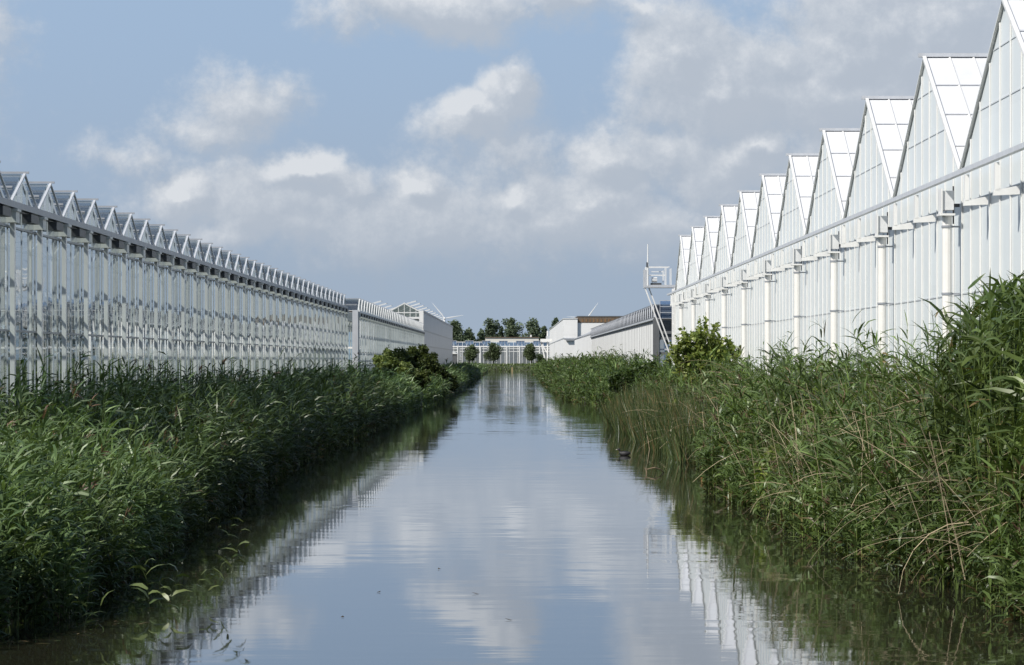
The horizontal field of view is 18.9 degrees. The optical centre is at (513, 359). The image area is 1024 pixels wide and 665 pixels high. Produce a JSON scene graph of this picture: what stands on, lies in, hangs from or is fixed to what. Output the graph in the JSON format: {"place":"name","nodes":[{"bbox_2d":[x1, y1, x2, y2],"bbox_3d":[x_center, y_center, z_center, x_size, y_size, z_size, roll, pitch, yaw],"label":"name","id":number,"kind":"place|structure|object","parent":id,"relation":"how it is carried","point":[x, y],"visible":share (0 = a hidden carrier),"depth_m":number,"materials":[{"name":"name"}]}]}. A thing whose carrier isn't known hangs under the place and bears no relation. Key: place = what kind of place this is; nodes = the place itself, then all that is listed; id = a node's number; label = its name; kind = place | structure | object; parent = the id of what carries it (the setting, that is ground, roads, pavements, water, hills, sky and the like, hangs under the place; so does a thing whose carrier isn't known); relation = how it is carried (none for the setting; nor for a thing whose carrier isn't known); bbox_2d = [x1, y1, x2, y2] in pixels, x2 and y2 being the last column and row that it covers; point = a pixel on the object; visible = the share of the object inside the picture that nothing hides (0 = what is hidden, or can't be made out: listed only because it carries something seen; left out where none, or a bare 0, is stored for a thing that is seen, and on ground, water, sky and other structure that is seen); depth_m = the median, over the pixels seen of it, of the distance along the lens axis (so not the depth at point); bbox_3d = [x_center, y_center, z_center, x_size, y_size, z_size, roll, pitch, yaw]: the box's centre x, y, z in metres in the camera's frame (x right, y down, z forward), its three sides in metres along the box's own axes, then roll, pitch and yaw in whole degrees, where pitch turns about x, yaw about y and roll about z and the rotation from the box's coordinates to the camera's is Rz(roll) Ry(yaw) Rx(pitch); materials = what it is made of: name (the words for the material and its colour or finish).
{"place":"outdoors","nodes":[
{"label":"outdoors","id":0,"kind":"place"},
{"bbox_2d":[2,360,981,620],"bbox_3d":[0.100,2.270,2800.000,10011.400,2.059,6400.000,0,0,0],"label":"ground","id":1,"kind":"structure","parent":0,"point":[490,370],"depth_m":625.37,"materials":[{"name":"soil"}]},
{"bbox_2d":[0,161,348,420],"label":"clear greenhouse","id":2,"kind":"object","parent":1,"relation":"on","point":[72,284],"visible":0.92,"depth_m":74.25,"materials":[{"name":"clear glass"}]},
{"bbox_2d":[0,346,487,634],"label":"reed bed","id":3,"kind":"object","parent":1,"relation":"on","point":[169,473],"visible":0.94,"depth_m":47.51,"materials":[{"name":"green plant"}]},
{"bbox_2d":[323,298,424,371],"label":"farther greenhouse","id":4,"kind":"object","parent":1,"relation":"on","point":[376,330],"visible":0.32,"depth_m":197.86,"materials":[{"name":"white glass"}]},
{"bbox_2d":[372,347,432,387],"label":"pale shrub","id":5,"kind":"object","parent":1,"relation":"on","point":[395,362],"visible":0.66,"depth_m":171.66,"materials":[{"name":"green plant"}]},
{"bbox_2d":[373,301,452,364],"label":"grey greenhouse","id":6,"kind":"object","parent":1,"relation":"on","point":[438,337],"visible":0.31,"depth_m":344.30,"materials":[{"name":"metal"}]},
{"bbox_2d":[385,343,459,391],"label":"dark shrub","id":7,"kind":"object","parent":1,"relation":"on","point":[421,358],"visible":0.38,"depth_m":192.77,"materials":[{"name":"green plant"}]},
{"bbox_2d":[432,303,461,321],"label":"wind turbine","id":8,"kind":"object","parent":1,"relation":"on","point":[443,316],"visible":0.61,"depth_m":3997.91,"materials":[{"name":"white metal"}]},
{"bbox_2d":[453,352,457,363],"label":"shed","id":9,"kind":"structure","parent":1,"relation":"on","point":[455,358],"depth_m":460.00,"materials":[{"name":"white metal"}]},
{"bbox_2d":[448,319,469,345],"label":"leafy tree","id":10,"kind":"object","parent":1,"relation":"on","point":[460,336],"visible":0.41,"depth_m":808.75,"materials":[{"name":"green plant"}]},
{"bbox_2d":[464,327,477,344],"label":"leafy tree","id":11,"kind":"object","parent":1,"relation":"on","point":[469,333],"visible":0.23,"depth_m":810.18,"materials":[{"name":"green plant"}]},
{"bbox_2d":[463,344,479,361],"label":"pollard tree","id":12,"kind":"object","parent":1,"relation":"on","point":[471,353],"visible":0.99,"depth_m":689.43,"materials":[{"name":"green plant"}]},
{"bbox_2d":[477,328,484,345],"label":"leafy tree","id":13,"kind":"object","parent":1,"relation":"on","point":[480,335],"visible":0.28,"depth_m":786.18,"materials":[{"name":"green plant"}]},
{"bbox_2d":[476,318,501,345],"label":"leafy tree","id":14,"kind":"object","parent":1,"relation":"on","point":[492,329],"visible":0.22,"depth_m":811.70,"materials":[{"name":"green plant"}]},
{"bbox_2d":[483,342,502,363],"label":"pollard tree","id":15,"kind":"object","parent":1,"relation":"on","point":[493,352],"visible":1,"depth_m":689.33,"materials":[{"name":"green plant"}]},
{"bbox_2d":[453,341,548,363],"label":"greenhouse","id":16,"kind":"object","parent":1,"relation":"on","point":[513,354],"visible":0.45,"depth_m":729.00,"materials":[{"name":"white glass"}]},
{"bbox_2d":[498,325,503,336],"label":"leafy tree","id":17,"kind":"object","parent":1,"relation":"on","point":[500,333],"visible":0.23,"depth_m":820.75,"materials":[{"name":"green plant"}]},
{"bbox_2d":[485,335,538,345],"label":"white block","id":18,"kind":"structure","parent":1,"relation":"on","point":[527,340],"depth_m":742.00,"materials":[{"name":"metal"}]},
{"bbox_2d":[501,317,524,336],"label":"leafy tree","id":19,"kind":"object","parent":1,"relation":"on","point":[510,330],"visible":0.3,"depth_m":820.63,"materials":[{"name":"green plant"}]},
{"bbox_2d":[518,317,540,336],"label":"leafy tree","id":20,"kind":"object","parent":1,"relation":"on","point":[533,330],"visible":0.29,"depth_m":802.67,"materials":[{"name":"green plant"}]},
{"bbox_2d":[522,343,536,362],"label":"pollard tree","id":21,"kind":"object","parent":1,"relation":"on","point":[529,353],"visible":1,"depth_m":689.14,"materials":[{"name":"green plant"}]},
{"bbox_2d":[536,353,543,362],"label":"bush","id":22,"kind":"object","parent":1,"relation":"on","point":[539,358],"visible":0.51,"depth_m":674.69,"materials":[{"name":"green plant"}]},
{"bbox_2d":[537,326,547,345],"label":"leafy tree","id":23,"kind":"object","parent":1,"relation":"on","point":[543,333],"visible":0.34,"depth_m":791.62,"materials":[{"name":"green plant"}]},
{"bbox_2d":[540,331,551,357],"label":"pipe gantry","id":24,"kind":"object","parent":1,"relation":"on","point":[547,339],"visible":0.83,"depth_m":599.85,"materials":[{"name":"white metal"}]},
{"bbox_2d":[546,317,558,345],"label":"leafy tree","id":25,"kind":"object","parent":1,"relation":"on","point":[555,321],"visible":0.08,"depth_m":789.08,"materials":[{"name":"green plant"}]},
{"bbox_2d":[549,318,603,360],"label":"white hall","id":26,"kind":"structure","parent":1,"relation":"on","point":[564,333],"depth_m":490.50,"materials":[{"name":"grey metal"}]},
{"bbox_2d":[574,332,590,357],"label":"lean to shed","id":27,"kind":"object","parent":1,"relation":"on","point":[582,344],"visible":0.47,"depth_m":417.13,"materials":[{"name":"white metal"}]},
{"bbox_2d":[575,316,621,322],"bbox_3d":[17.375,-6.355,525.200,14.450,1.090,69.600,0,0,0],"label":"brown building","id":28,"kind":"structure","parent":1,"relation":"on","point":[592,319],"depth_m":490.46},
{"bbox_2d":[582,319,612,321],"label":"window","id":29,"kind":"structure","parent":28,"relation":"in","point":[582,319],"depth_m":490.42,"materials":[{"name":"grey glass"}]},
{"bbox_2d":[590,300,671,371],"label":"dark roof greenhouse","id":30,"kind":"object","parent":1,"relation":"on","point":[638,331],"visible":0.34,"depth_m":233.54,"materials":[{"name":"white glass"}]},
{"bbox_2d":[607,359,659,394],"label":"bush","id":31,"kind":"object","parent":1,"relation":"on","point":[616,380],"visible":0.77,"depth_m":133.72,"materials":[{"name":"green plant"}]},
{"bbox_2d":[643,244,674,357],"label":"service platform","id":32,"kind":"structure","parent":1,"relation":"on","point":[646,275],"depth_m":155.57,"materials":[{"name":"grey metal"}]},
{"bbox_2d":[661,315,740,392],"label":"leafy bush","id":33,"kind":"object","parent":1,"relation":"on","point":[698,337],"visible":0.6,"depth_m":103.83,"materials":[{"name":"green plant"}]},
{"bbox_2d":[530,290,1023,623],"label":"reed bed","id":34,"kind":"object","parent":1,"relation":"on","point":[574,379],"visible":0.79,"depth_m":44.53,"materials":[{"name":"green plant"}]},
{"bbox_2d":[626,348,1023,593],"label":"dry stalks","id":35,"kind":"object","parent":1,"relation":"on","point":[798,461],"visible":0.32,"depth_m":42.05,"materials":[{"name":"plant"}]},
{"bbox_2d":[667,0,1023,391],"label":"white greenhouse","id":36,"kind":"object","parent":1,"relation":"on","point":[888,212],"visible":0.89,"depth_m":66.70,"materials":[{"name":"glass"}]},
{"bbox_2d":[888,264,1023,616],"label":"tall reeds","id":37,"kind":"object","parent":1,"relation":"on","point":[989,352],"visible":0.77,"depth_m":34.12,"materials":[{"name":"green plant"}]},
{"bbox_2d":[460,362,533,371],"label":"bank grass","id":38,"kind":"structure","parent":0,"point":[508,365],"depth_m":630.94,"materials":[{"name":"green plant"}]},
{"bbox_2d":[0,0,1000,359],"label":"sky","id":39,"kind":"structure","parent":0,"point":[475,160],"materials":[{"name":"blue"}]},
{"bbox_2d":[0,439,1021,644],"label":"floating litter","id":40,"kind":"object","parent":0,"point":[1016,638],"visible":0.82,"depth_m":33.00,"materials":[{"name":"plant"}]},
{"bbox_2d":[0,372,1023,664],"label":"water","id":41,"kind":"structure","parent":0,"point":[538,520],"depth_m":36.58,"materials":[{"name":"blue liquid"}]},
{"bbox_2d":[68,573,112,629],"bbox_3d":[-4.101,2.458,29.600,0.509,0.783,0.201,0,0,9],"label":"reed shoot","id":42,"kind":"object","parent":41,"relation":"on","point":[90,613],"visible":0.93,"depth_m":29.62,"materials":[{"name":"green plant"}]},
{"bbox_2d":[125,558,192,610],"bbox_3d":[-3.658,2.447,31.618,0.717,0.807,0.238,0,0,0],"label":"reed shoot","id":43,"kind":"object","parent":41,"relation":"on","point":[165,596],"visible":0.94,"depth_m":31.61,"materials":[{"name":"green plant"}]},
{"bbox_2d":[187,541,252,603],"bbox_3d":[-3.141,2.392,32.649,0.728,0.916,0.318,0,0,-17],"label":"reed shoot","id":44,"kind":"object","parent":41,"relation":"on","point":[227,569],"visible":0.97,"depth_m":32.66,"materials":[{"name":"green plant"}]},
{"bbox_2d":[205,511,249,548],"bbox_3d":[-3.876,2.435,41.611,0.599,0.830,0.290,0,0,-36],"label":"reed shoot","id":45,"kind":"object","parent":41,"relation":"on","point":[229,534],"visible":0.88,"depth_m":41.63,"materials":[{"name":"green plant"}]},
{"bbox_2d":[616,448,630,454],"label":"water bird","id":46,"kind":"object","parent":41,"relation":"on","point":[624,452],"visible":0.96,"depth_m":82.95},
{"bbox_2d":[598,375,732,463],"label":"bulrushes","id":47,"kind":"object","parent":41,"relation":"on","point":[675,442],"visible":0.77,"depth_m":89.25,"materials":[{"name":"green plant"}]},
{"bbox_2d":[659,375,996,510],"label":"weeds","id":48,"kind":"object","parent":41,"relation":"on","point":[759,467],"visible":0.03,"depth_m":51.89,"materials":[{"name":"green plant"}]},
{"bbox_2d":[845,552,881,579],"bbox_3d":[4.129,2.560,36.206,0.467,0.580,0.100,0,0,0],"label":"reed shoot","id":49,"kind":"object","parent":41,"relation":"on","point":[860,575],"visible":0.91,"depth_m":36.20,"materials":[{"name":"green plant"}]}
]}

